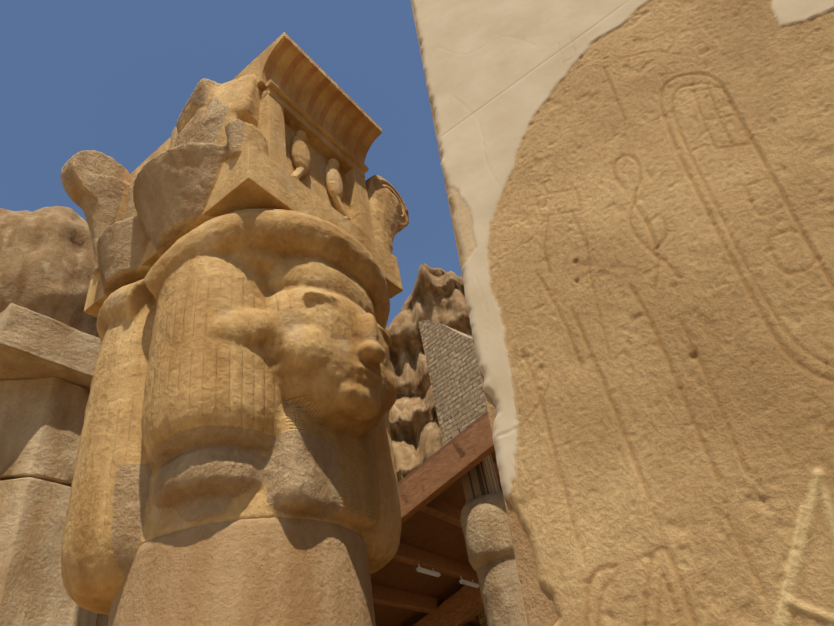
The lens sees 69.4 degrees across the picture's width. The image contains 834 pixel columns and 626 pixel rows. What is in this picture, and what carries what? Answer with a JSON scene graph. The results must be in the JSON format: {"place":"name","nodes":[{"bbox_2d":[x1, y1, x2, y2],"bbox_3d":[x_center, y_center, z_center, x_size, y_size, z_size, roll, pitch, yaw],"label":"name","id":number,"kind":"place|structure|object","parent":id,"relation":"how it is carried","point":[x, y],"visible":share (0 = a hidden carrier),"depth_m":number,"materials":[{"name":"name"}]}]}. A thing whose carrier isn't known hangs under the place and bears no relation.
{"place":"outdoors","nodes":[
{"label":"outdoors","id":0,"kind":"place"},
{"bbox_2d":[0,0,461,326],"label":"sky","id":1,"kind":"structure","parent":0,"point":[115,79],"materials":[{"name":"blue"}]},
{"bbox_2d":[411,0,833,625],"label":"relief pillar","id":2,"kind":"structure","parent":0,"point":[641,196],"depth_m":1.54,"materials":[{"name":"beige stone"}]},
{"label":"ground","id":3,"kind":"structure","parent":0,"visible":0},
{"bbox_2d":[0,303,100,625],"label":"stone pillar","id":4,"kind":"structure","parent":3,"relation":"on","point":[47,365],"depth_m":3.84,"materials":[{"name":"stone"}]},
{"bbox_2d":[60,32,408,625],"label":"hathor-headed column","id":5,"kind":"structure","parent":3,"relation":"on","point":[235,463],"depth_m":2.49,"materials":[{"name":"stone"}]},
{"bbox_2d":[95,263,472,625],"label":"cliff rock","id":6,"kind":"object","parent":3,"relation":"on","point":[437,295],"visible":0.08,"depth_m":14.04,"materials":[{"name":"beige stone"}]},
{"bbox_2d":[0,206,99,337],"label":"cliff boulder","id":7,"kind":"object","parent":6,"relation":"on","point":[47,260],"visible":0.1,"depth_m":8.27,"materials":[{"name":"beige stone"}]},
{"bbox_2d":[371,414,500,625],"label":"wooden roof beams","id":8,"kind":"structure","parent":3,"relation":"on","point":[425,486],"depth_m":5.69,"materials":[{"name":"brown wood"}]},
{"bbox_2d":[370,411,501,625],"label":"roof decking","id":9,"kind":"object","parent":8,"relation":"on","point":[420,529],"depth_m":6.33,"materials":[{"name":"brown wood"}]},
{"bbox_2d":[416,564,479,587],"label":"light fixtures","id":10,"kind":"object","parent":8,"relation":"attached to","point":[437,574],"visible":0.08,"depth_m":6.12,"materials":[{"name":"grey metal"}]},
{"bbox_2d":[418,320,487,625],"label":"masonry wall","id":11,"kind":"structure","parent":3,"relation":"on","point":[455,377],"depth_m":9.48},
{"bbox_2d":[460,491,527,625],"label":"column","id":12,"kind":"structure","parent":3,"relation":"on","point":[487,536],"depth_m":4.66,"materials":[{"name":"stone"}]},
{"bbox_2d":[451,425,500,502],"bbox_3d":[0.528,1.363,5.313,0.237,0.696,0.237,-27,-40,19],"label":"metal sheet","id":13,"kind":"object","parent":12,"relation":"on","point":[480,479],"depth_m":5.14,"materials":[{"name":"metal"}]}
]}

